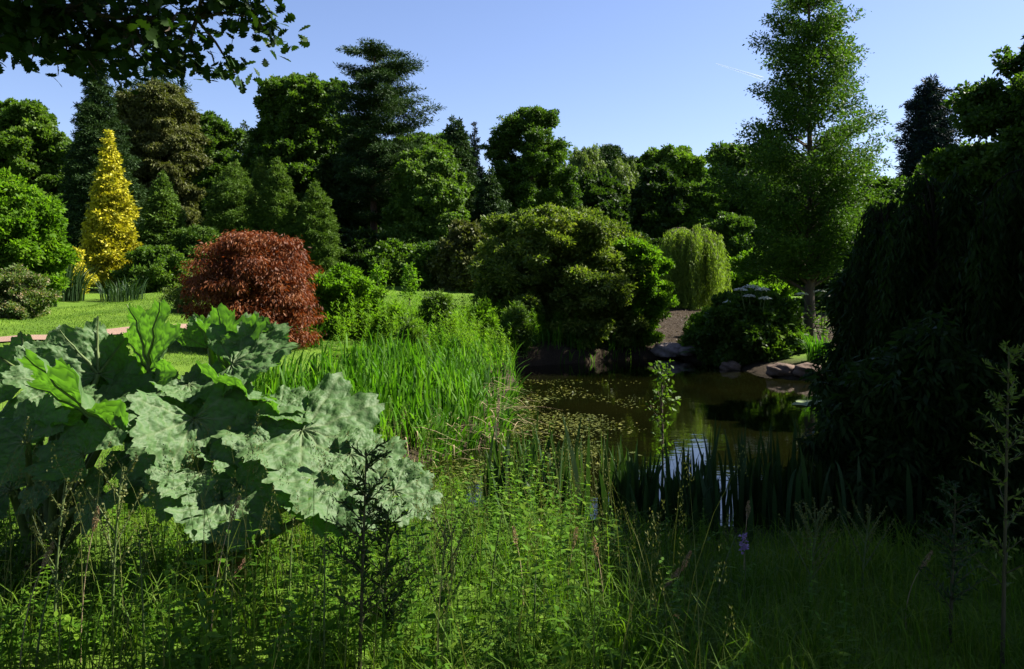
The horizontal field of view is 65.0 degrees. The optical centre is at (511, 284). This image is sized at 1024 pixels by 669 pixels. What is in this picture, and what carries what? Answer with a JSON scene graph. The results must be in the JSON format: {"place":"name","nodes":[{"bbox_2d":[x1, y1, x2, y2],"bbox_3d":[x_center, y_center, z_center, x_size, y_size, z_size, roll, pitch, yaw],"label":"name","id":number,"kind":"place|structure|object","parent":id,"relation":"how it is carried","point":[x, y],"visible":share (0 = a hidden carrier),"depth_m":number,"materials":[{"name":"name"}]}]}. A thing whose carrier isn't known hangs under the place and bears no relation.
{"place":"outdoors","nodes":[
{"label":"outdoors","id":0,"kind":"place"},
{"bbox_2d":[0,324,186,341],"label":"path","id":1,"kind":"structure","parent":0,"point":[109,331],"depth_m":18.45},
{"bbox_2d":[0,292,471,371],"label":"lawn grass","id":2,"kind":"structure","parent":0,"point":[111,315],"depth_m":21.30,"materials":[{"name":"green plant"}]},
{"bbox_2d":[0,285,1023,668],"bbox_3d":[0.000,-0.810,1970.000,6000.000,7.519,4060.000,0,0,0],"label":"ground","id":3,"kind":"structure","parent":0,"point":[546,353],"depth_m":5.12,"materials":[{"name":"plant"}]},
{"bbox_2d":[0,262,63,319],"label":"flowering shrub","id":4,"kind":"object","parent":3,"relation":"on","point":[23,295],"visible":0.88,"depth_m":21.64,"materials":[{"name":"green plant"}]},
{"bbox_2d":[0,97,73,198],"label":"broadleaf tree","id":5,"kind":"object","parent":3,"relation":"on","point":[34,141],"visible":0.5,"depth_m":48.61,"materials":[{"name":"green plant"}]},
{"bbox_2d":[19,541,54,668],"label":"grass stalk","id":6,"kind":"object","parent":3,"relation":"on","point":[44,562],"depth_m":3.31,"materials":[{"name":"plant"}]},
{"bbox_2d":[17,560,63,668],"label":"nettle plant","id":7,"kind":"object","parent":3,"relation":"on","point":[39,655],"visible":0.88,"depth_m":3.31,"materials":[{"name":"green plant"}]},
{"bbox_2d":[0,166,81,307],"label":"leafy shrub","id":8,"kind":"object","parent":3,"relation":"on","point":[33,222],"visible":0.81,"depth_m":23.52,"materials":[{"name":"green plant"}]},
{"bbox_2d":[25,467,93,655],"bbox_3d":[-2.090,1.281,3.712,0.281,0.866,0.247,0,0,-28],"label":"dock plant","id":9,"kind":"object","parent":3,"relation":"on","point":[60,530],"visible":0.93,"depth_m":3.70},
{"bbox_2d":[0,316,148,586],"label":"gunnera plant","id":10,"kind":"object","parent":3,"relation":"on","point":[73,372],"visible":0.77,"depth_m":4.60,"materials":[{"name":"green plant"}]},
{"bbox_2d":[60,254,101,300],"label":"iris clump","id":11,"kind":"object","parent":3,"relation":"on","point":[74,290],"visible":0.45,"depth_m":27.41,"materials":[{"name":"green plant"}]},
{"bbox_2d":[67,247,98,294],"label":"yellow shrub","id":12,"kind":"object","parent":3,"relation":"on","point":[82,263],"visible":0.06,"depth_m":31.14,"materials":[{"name":"plant"}]},
{"bbox_2d":[80,506,100,645],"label":"grass stalk","id":13,"kind":"object","parent":3,"relation":"on","point":[95,520],"depth_m":3.60,"materials":[{"name":"plant"}]},
{"bbox_2d":[56,59,149,247],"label":"tall conifer","id":14,"kind":"object","parent":3,"relation":"on","point":[96,107],"visible":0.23,"depth_m":40.09,"materials":[{"name":"green plant"}]},
{"bbox_2d":[76,129,143,290],"bbox_3d":[-16.923,-3.060,33.990,2.676,7.062,2.886,0,0,0],"label":"golden conifer","id":15,"kind":"object","parent":3,"relation":"on","point":[108,241],"visible":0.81,"depth_m":33.42,"materials":[{"name":"plant"}]},
{"bbox_2d":[87,452,143,648],"bbox_3d":[-1.865,1.262,3.782,0.267,0.930,0.280,0,0,0],"label":"dock plant","id":16,"kind":"object","parent":3,"relation":"on","point":[120,488],"visible":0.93,"depth_m":3.80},
{"bbox_2d":[91,276,149,301],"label":"iris clump","id":17,"kind":"object","parent":3,"relation":"on","point":[114,295],"visible":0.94,"depth_m":28.23,"materials":[{"name":"green plant"}]},
{"bbox_2d":[125,539,161,668],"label":"nettle plant","id":18,"kind":"object","parent":3,"relation":"on","point":[143,624],"visible":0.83,"depth_m":3.39,"materials":[{"name":"green plant"}]},
{"bbox_2d":[108,243,194,294],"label":"round shrub","id":19,"kind":"object","parent":3,"relation":"on","point":[158,266],"visible":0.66,"depth_m":32.27,"materials":[{"name":"green plant"}]},
{"bbox_2d":[110,66,199,111],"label":"pine tree","id":20,"kind":"object","parent":3,"relation":"on","point":[135,83],"visible":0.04,"depth_m":61.32,"materials":[{"name":"green plant"}]},
{"bbox_2d":[0,0,310,94],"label":"oak tree","id":21,"kind":"object","parent":3,"relation":"on","point":[26,26],"visible":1,"depth_m":4.84,"materials":[{"name":"green plant"}]},
{"bbox_2d":[135,169,188,247],"bbox_3d":[-16.461,-2.368,37.943,3.086,6.202,3.151,0,0,0],"label":"fir","id":22,"kind":"object","parent":3,"relation":"on","point":[163,213],"visible":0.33,"depth_m":37.47,"materials":[{"name":"green plant"}]},
{"bbox_2d":[113,76,212,226],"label":"feathery conifer","id":23,"kind":"object","parent":3,"relation":"on","point":[165,133],"visible":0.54,"depth_m":45.51,"materials":[{"name":"green plant"}]},
{"bbox_2d":[157,269,217,313],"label":"shrub","id":24,"kind":"object","parent":3,"relation":"on","point":[175,300],"visible":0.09,"depth_m":24.56,"materials":[{"name":"green plant"}]},
{"bbox_2d":[165,223,220,272],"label":"round shrub","id":25,"kind":"object","parent":3,"relation":"on","point":[185,240],"visible":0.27,"depth_m":33.46,"materials":[{"name":"green plant"}]},
{"bbox_2d":[186,110,246,218],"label":"tall broadleaf","id":26,"kind":"object","parent":3,"relation":"on","point":[219,132],"visible":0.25,"depth_m":56.60,"materials":[{"name":"green plant"}]},
{"bbox_2d":[210,487,242,652],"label":"nettle plant","id":27,"kind":"object","parent":3,"relation":"on","point":[223,560],"visible":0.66,"depth_m":3.70,"materials":[{"name":"green plant"}]},
{"bbox_2d":[195,158,264,244],"bbox_3d":[-13.405,-2.989,38.947,4.055,6.285,3.786,0,0,0],"label":"columnar conifer","id":28,"kind":"object","parent":3,"relation":"on","point":[231,205],"visible":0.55,"depth_m":38.17,"materials":[{"name":"green plant"}]},
{"bbox_2d":[230,119,250,154],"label":"distant larch","id":29,"kind":"object","parent":3,"relation":"on","point":[242,145],"visible":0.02,"depth_m":59.40,"materials":[{"name":"green plant"}]},
{"bbox_2d":[54,299,442,580],"bbox_3d":[-1.687,0.979,4.815,2.798,1.779,1.383,0,0,34],"label":"gunnera plant","id":30,"kind":"object","parent":3,"relation":"on","point":[163,403],"visible":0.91,"depth_m":4.58,"materials":[{"name":"green plant"}]},
{"bbox_2d":[174,229,327,351],"bbox_3d":[-5.900,0.344,18.286,3.460,3.211,3.648,0,0,0],"label":"japanese maple","id":31,"kind":"object","parent":3,"relation":"on","point":[269,271],"visible":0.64,"depth_m":17.61,"materials":[{"name":"red plant"}]},
{"bbox_2d":[250,156,267,196],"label":"columnar conifer","id":32,"kind":"object","parent":3,"relation":"on","point":[259,178],"visible":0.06,"depth_m":41.78,"materials":[{"name":"green plant"}]},
{"bbox_2d":[255,156,300,238],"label":"columnar conifer","id":33,"kind":"object","parent":3,"relation":"on","point":[277,202],"visible":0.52,"depth_m":38.48,"materials":[{"name":"green plant"}]},
{"bbox_2d":[271,516,303,621],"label":"nettle plant","id":34,"kind":"object","parent":3,"relation":"on","point":[297,565],"visible":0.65,"depth_m":3.79,"materials":[{"name":"green plant"}]},
{"bbox_2d":[228,71,351,221],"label":"oak tree","id":35,"kind":"object","parent":3,"relation":"on","point":[295,131],"visible":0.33,"depth_m":51.41,"materials":[{"name":"green plant"}]},
{"bbox_2d":[290,179,346,277],"bbox_3d":[-9.446,-2.317,39.036,3.028,5.578,2.940,0,0,0],"label":"columnar conifer","id":36,"kind":"object","parent":3,"relation":"on","point":[316,225],"visible":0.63,"depth_m":38.37,"materials":[{"name":"green plant"}]},
{"bbox_2d":[307,535,346,668],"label":"nettle plant","id":37,"kind":"object","parent":3,"relation":"on","point":[329,623],"visible":0.87,"depth_m":3.32,"materials":[{"name":"green plant"}]},
{"bbox_2d":[296,134,391,239],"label":"dark tree","id":38,"kind":"object","parent":3,"relation":"on","point":[344,209],"visible":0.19,"depth_m":48.16,"materials":[{"name":"green plant"}]},
{"bbox_2d":[303,262,389,339],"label":"leafy shrub","id":39,"kind":"object","parent":3,"relation":"on","point":[342,281],"visible":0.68,"depth_m":20.78,"materials":[{"name":"green plant"}]},
{"bbox_2d":[171,323,530,465],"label":"reeds","id":40,"kind":"object","parent":3,"relation":"on","point":[458,380],"visible":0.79,"depth_m":13.49,"materials":[{"name":"green plant"}]},
{"bbox_2d":[335,226,379,281],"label":"dark shrub","id":41,"kind":"object","parent":3,"relation":"on","point":[355,243],"visible":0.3,"depth_m":40.06,"materials":[{"name":"green plant"}]},
{"bbox_2d":[306,439,412,668],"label":"thistle plant","id":42,"kind":"object","parent":3,"relation":"on","point":[368,497],"visible":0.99,"depth_m":3.29,"materials":[{"name":"green plant"}]},
{"bbox_2d":[0,393,747,668],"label":"flowering grass","id":43,"kind":"structure","parent":3,"relation":"on","point":[392,495],"depth_m":3.50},
{"bbox_2d":[367,263,391,286],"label":"sapling","id":44,"kind":"object","parent":3,"relation":"on","point":[377,271],"visible":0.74,"depth_m":30.97,"materials":[{"name":"green plant"}]},
{"bbox_2d":[321,38,446,233],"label":"pine tree","id":45,"kind":"object","parent":3,"relation":"on","point":[377,159],"visible":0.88,"depth_m":43.85,"materials":[{"name":"green plant"}]},
{"bbox_2d":[339,500,437,664],"bbox_3d":[-0.541,1.319,3.501,0.381,0.775,0.453,0,0,23],"label":"thistle plant","id":46,"kind":"object","parent":3,"relation":"on","point":[381,531],"visible":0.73,"depth_m":3.50,"materials":[{"name":"green plant"}]},
{"bbox_2d":[361,237,417,285],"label":"leafy shrub","id":47,"kind":"object","parent":3,"relation":"on","point":[388,253],"visible":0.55,"depth_m":38.98,"materials":[{"name":"green plant"}]},
{"bbox_2d":[374,298,425,343],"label":"perennial clump","id":48,"kind":"object","parent":3,"relation":"on","point":[391,309],"visible":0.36,"depth_m":20.33,"materials":[{"name":"green plant"}]},
{"bbox_2d":[399,261,423,304],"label":"sapling","id":49,"kind":"object","parent":3,"relation":"on","point":[406,276],"visible":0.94,"depth_m":29.92,"materials":[{"name":"green plant"}]},
{"bbox_2d":[392,314,431,357],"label":"perennial clump","id":50,"kind":"object","parent":3,"relation":"on","point":[415,333],"visible":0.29,"depth_m":18.47,"materials":[{"name":"green plant"}]},
{"bbox_2d":[400,240,447,289],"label":"leafy shrub","id":51,"kind":"object","parent":3,"relation":"on","point":[421,253],"visible":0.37,"depth_m":36.81,"materials":[{"name":"green plant"}]},
{"bbox_2d":[377,145,474,244],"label":"leafy tree","id":52,"kind":"object","parent":3,"relation":"on","point":[431,189],"visible":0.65,"depth_m":41.59,"materials":[{"name":"green plant"}]},
{"bbox_2d":[393,132,464,207],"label":"leafy tree","id":53,"kind":"object","parent":3,"relation":"on","point":[430,141],"visible":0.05,"depth_m":59.29,"materials":[{"name":"green plant"}]},
{"bbox_2d":[0,389,861,668],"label":"leafy weeds","id":54,"kind":"object","parent":3,"relation":"on","point":[202,661],"visible":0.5,"depth_m":3.59,"materials":[{"name":"green plant"}]},
{"bbox_2d":[415,289,456,345],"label":"perennial clump","id":55,"kind":"object","parent":3,"relation":"on","point":[431,303],"visible":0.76,"depth_m":21.30,"materials":[{"name":"green plant"}]},
{"bbox_2d":[411,506,478,657],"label":"dock plant","id":56,"kind":"object","parent":3,"relation":"on","point":[454,553],"visible":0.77,"depth_m":3.60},
{"bbox_2d":[421,218,488,292],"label":"leafy shrub","id":57,"kind":"object","parent":3,"relation":"on","point":[457,246],"visible":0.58,"depth_m":36.09,"materials":[{"name":"green plant"}]},
{"bbox_2d":[438,113,480,219],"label":"cedar tree","id":58,"kind":"object","parent":3,"relation":"on","point":[456,135],"visible":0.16,"depth_m":63.35,"materials":[{"name":"green plant"}]},
{"bbox_2d":[330,284,589,369],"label":"waterside plants","id":59,"kind":"object","parent":3,"relation":"on","point":[460,323],"visible":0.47,"depth_m":20.32,"materials":[{"name":"green plant"}]},
{"bbox_2d":[396,376,553,469],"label":"dead reeds","id":60,"kind":"object","parent":3,"relation":"on","point":[480,425],"visible":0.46,"depth_m":12.80,"materials":[{"name":"plant"}]},
{"bbox_2d":[469,121,486,184],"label":"spruce tree","id":61,"kind":"object","parent":3,"relation":"on","point":[479,173],"visible":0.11,"depth_m":71.80,"materials":[{"name":"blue plant"}]},
{"bbox_2d":[459,297,500,347],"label":"perennial clump","id":62,"kind":"object","parent":3,"relation":"on","point":[483,310],"visible":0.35,"depth_m":22.42,"materials":[{"name":"green plant"}]},
{"bbox_2d":[468,165,511,224],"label":"cypress","id":63,"kind":"object","parent":3,"relation":"on","point":[488,200],"visible":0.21,"depth_m":49.50,"materials":[{"name":"green plant"}]},
{"bbox_2d":[476,511,510,624],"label":"nettle plant","id":64,"kind":"object","parent":3,"relation":"on","point":[492,579],"visible":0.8,"depth_m":4.17,"materials":[{"name":"green plant"}]},
{"bbox_2d":[0,437,1023,668],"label":"meadow grass","id":65,"kind":"structure","parent":3,"relation":"on","point":[883,557],"depth_m":4.14,"materials":[{"name":"green plant"}]},
{"bbox_2d":[500,299,534,357],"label":"perennial clump","id":66,"kind":"object","parent":3,"relation":"on","point":[518,314],"visible":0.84,"depth_m":24.25,"materials":[{"name":"green plant"}]},
{"bbox_2d":[393,303,646,386],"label":"bank reeds","id":67,"kind":"object","parent":3,"relation":"on","point":[510,359],"visible":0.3,"depth_m":21.63,"materials":[{"name":"green plant"}]},
{"bbox_2d":[472,105,584,213],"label":"ash tree","id":68,"kind":"object","parent":3,"relation":"on","point":[516,175],"visible":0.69,"depth_m":56.31,"materials":[{"name":"green plant"}]},
{"bbox_2d":[464,201,652,350],"bbox_3d":[1.691,-0.092,28.608,7.052,5.601,6.848,0,0,0],"label":"waterside bush","id":69,"kind":"object","parent":3,"relation":"on","point":[583,269],"visible":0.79,"depth_m":26.53,"materials":[{"name":"green plant"}]},
{"bbox_2d":[560,143,611,181],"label":"birch tree","id":70,"kind":"object","parent":3,"relation":"on","point":[586,160],"visible":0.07,"depth_m":108.61,"materials":[{"name":"green plant"}]},
{"bbox_2d":[572,167,642,236],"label":"woodland tree","id":71,"kind":"object","parent":3,"relation":"on","point":[605,190],"visible":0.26,"depth_m":71.87,"materials":[{"name":"green plant"}]},
{"bbox_2d":[584,143,643,186],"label":"dark pine","id":72,"kind":"object","parent":3,"relation":"on","point":[608,154],"visible":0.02,"depth_m":137.42,"materials":[{"name":"green plant"}]},
{"bbox_2d":[611,155,639,197],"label":"birch tree","id":73,"kind":"object","parent":3,"relation":"on","point":[621,171],"visible":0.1,"depth_m":110.62,"materials":[{"name":"green plant"}]},
{"bbox_2d":[608,236,679,346],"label":"leafy shrub","id":74,"kind":"object","parent":3,"relation":"on","point":[657,300],"visible":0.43,"depth_m":27.11,"materials":[{"name":"green plant"}]},
{"bbox_2d":[644,359,681,460],"bbox_3d":[1.761,1.919,9.316,0.412,2.121,0.414,0,0,38],"label":"sapling","id":75,"kind":"object","parent":3,"relation":"on","point":[661,401],"visible":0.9,"depth_m":9.29,"materials":[{"name":"green plant"}]},
{"bbox_2d":[630,164,697,238],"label":"woodland tree","id":76,"kind":"object","parent":3,"relation":"on","point":[658,193],"visible":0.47,"depth_m":72.59,"materials":[{"name":"green plant"}]},
{"bbox_2d":[650,342,681,357],"bbox_3d":[5.292,2.207,27.191,1.248,0.490,0.952,0,0,11],"label":"stone","id":77,"kind":"object","parent":3,"relation":"on","point":[669,349],"visible":0.8,"depth_m":26.87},
{"bbox_2d":[633,143,710,185],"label":"lime tree","id":78,"kind":"object","parent":3,"relation":"on","point":[684,163],"visible":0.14,"depth_m":135.65,"materials":[{"name":"green plant"}]},
{"bbox_2d":[677,305,709,346],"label":"shrub","id":79,"kind":"object","parent":3,"relation":"on","point":[698,319],"visible":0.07,"depth_m":26.86,"materials":[{"name":"green plant"}]},
{"bbox_2d":[659,223,733,309],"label":"weeping willow","id":80,"kind":"object","parent":3,"relation":"on","point":[697,275],"visible":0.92,"depth_m":40.89,"materials":[{"name":"green plant"}]},
{"bbox_2d":[677,178,737,254],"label":"woodland tree","id":81,"kind":"object","parent":3,"relation":"on","point":[701,198],"visible":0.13,"depth_m":72.35,"materials":[{"name":"green plant"}]},
{"bbox_2d":[702,211,755,302],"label":"dark shrub","id":82,"kind":"object","parent":3,"relation":"on","point":[732,228],"visible":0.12,"depth_m":49.23,"materials":[{"name":"green plant"}]},
{"bbox_2d":[680,287,812,367],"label":"dark shrub","id":83,"kind":"object","parent":3,"relation":"on","point":[731,321],"visible":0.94,"depth_m":23.94,"materials":[{"name":"green plant"}]},
{"bbox_2d":[479,413,1023,541],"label":"irises","id":84,"kind":"object","parent":3,"relation":"on","point":[772,490],"visible":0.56,"depth_m":7.19,"materials":[{"name":"green plant"}]},
{"bbox_2d":[712,284,794,358],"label":"umbel plant","id":85,"kind":"object","parent":3,"relation":"on","point":[761,297],"visible":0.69,"depth_m":23.84,"materials":[{"name":"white plant"}]},
{"bbox_2d":[704,140,805,200],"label":"dark oak","id":86,"kind":"object","parent":3,"relation":"on","point":[729,154],"visible":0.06,"depth_m":78.30,"materials":[{"name":"green plant"}]},
{"bbox_2d":[725,247,804,298],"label":"leafy shrub","id":87,"kind":"object","parent":3,"relation":"on","point":[740,281],"visible":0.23,"depth_m":44.76,"materials":[{"name":"green plant"}]},
{"bbox_2d":[728,160,820,295],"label":"woodland tree","id":88,"kind":"object","parent":3,"relation":"on","point":[733,208],"visible":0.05,"depth_m":71.24,"materials":[{"name":"green plant"}]},
{"bbox_2d":[766,362,794,375],"bbox_3d":[7.310,2.284,21.594,0.954,0.356,0.663,0,0,1],"label":"stone","id":89,"kind":"object","parent":3,"relation":"on","point":[779,369],"visible":0.84,"depth_m":21.39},
{"bbox_2d":[702,0,913,342],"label":"dawn redwood","id":90,"kind":"object","parent":3,"relation":"on","point":[833,216],"visible":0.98,"depth_m":25.18,"materials":[{"name":"green plant"}]},
{"bbox_2d":[778,496,846,612],"bbox_3d":[1.641,1.492,4.381,0.272,0.666,0.297,0,0,-15],"label":"grass sheaf","id":91,"kind":"object","parent":3,"relation":"on","point":[816,525],"depth_m":4.39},
{"bbox_2d":[781,239,850,311],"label":"dark shrub","id":92,"kind":"object","parent":3,"relation":"on","point":[820,286],"visible":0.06,"depth_m":39.51,"materials":[{"name":"green plant"}]},
{"bbox_2d":[800,327,832,360],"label":"iris clump","id":93,"kind":"object","parent":3,"relation":"on","point":[814,346],"visible":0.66,"depth_m":22.20,"materials":[{"name":"green plant"}]},
{"bbox_2d":[794,290,839,340],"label":"umbel plant","id":94,"kind":"object","parent":3,"relation":"on","point":[817,322],"visible":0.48,"depth_m":25.17,"materials":[{"name":"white plant"}]},
{"bbox_2d":[798,252,873,476],"bbox_3d":[4.463,1.383,9.785,1.814,3.897,1.938,0,0,0],"label":"dark shrub","id":95,"kind":"object","parent":3,"relation":"on","point":[835,301],"visible":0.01,"depth_m":9.73,"materials":[{"name":"green plant"}]},
{"bbox_2d":[837,499,896,594],"bbox_3d":[2.113,1.584,4.826,0.226,0.582,0.305,0,0,-32],"label":"grass sheaf","id":96,"kind":"object","parent":3,"relation":"on","point":[867,532],"depth_m":4.80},
{"bbox_2d":[850,175,901,211],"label":"woodland tree","id":97,"kind":"object","parent":3,"relation":"on","point":[884,181],"depth_m":72.55,"materials":[{"name":"green plant"}]},
{"bbox_2d":[834,196,920,448],"bbox_3d":[4.331,1.180,9.389,1.506,4.484,1.528,0,0,0],"label":"weeping tree","id":98,"kind":"object","parent":3,"relation":"on","point":[872,219],"visible":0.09,"depth_m":9.29,"materials":[{"name":"green plant"}]},
{"bbox_2d":[789,303,1023,564],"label":"dark shrub","id":99,"kind":"object","parent":3,"relation":"on","point":[914,398],"visible":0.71,"depth_m":6.64,"materials":[{"name":"green plant"}]},
{"bbox_2d":[885,73,964,201],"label":"spiky conifer","id":100,"kind":"object","parent":3,"relation":"on","point":[928,121],"visible":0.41,"depth_m":57.30,"materials":[{"name":"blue plant"}]},
{"bbox_2d":[858,163,997,365],"bbox_3d":[4.649,0.943,8.659,1.779,4.467,1.842,0,0,-27],"label":"weeping tree","id":101,"kind":"object","parent":3,"relation":"on","point":[910,263],"visible":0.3,"depth_m":8.53,"materials":[{"name":"green plant"}]},
{"bbox_2d":[911,475,998,648],"bbox_3d":[2.175,1.382,4.026,0.427,0.859,0.402,0,0,-43],"label":"tall weed","id":102,"kind":"object","parent":3,"relation":"on","point":[951,566],"visible":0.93,"depth_m":4.00,"materials":[{"name":"green plant"}]},
{"bbox_2d":[912,34,1023,205],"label":"oak tree","id":103,"kind":"object","parent":3,"relation":"on","point":[986,109],"visible":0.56,"depth_m":16.82,"materials":[{"name":"green plant"}]},
{"bbox_2d":[948,151,1023,427],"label":"weeping tree","id":104,"kind":"object","parent":3,"relation":"on","point":[1006,226],"visible":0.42,"depth_m":7.68,"materials":[{"name":"green plant"}]},
{"bbox_2d":[950,340,1023,668],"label":"tall weed","id":105,"kind":"object","parent":3,"relation":"on","point":[1009,375],"visible":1,"depth_m":3.60,"materials":[{"name":"green plant"}]},
{"bbox_2d":[0,0,1023,187],"label":"sky","id":106,"kind":"structure","parent":0,"point":[636,76],"materials":[{"name":"blue"}]},
{"bbox_2d":[420,358,828,526],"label":"water","id":107,"kind":"structure","parent":0,"point":[739,400],"depth_m":15.78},
{"bbox_2d":[431,379,653,485],"bbox_3d":[1.097,2.516,15.458,3.402,0.160,11.404,0,0,7],"label":"pond weed","id":108,"kind":"object","parent":107,"relation":"on","point":[558,421],"visible":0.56,"depth_m":14.25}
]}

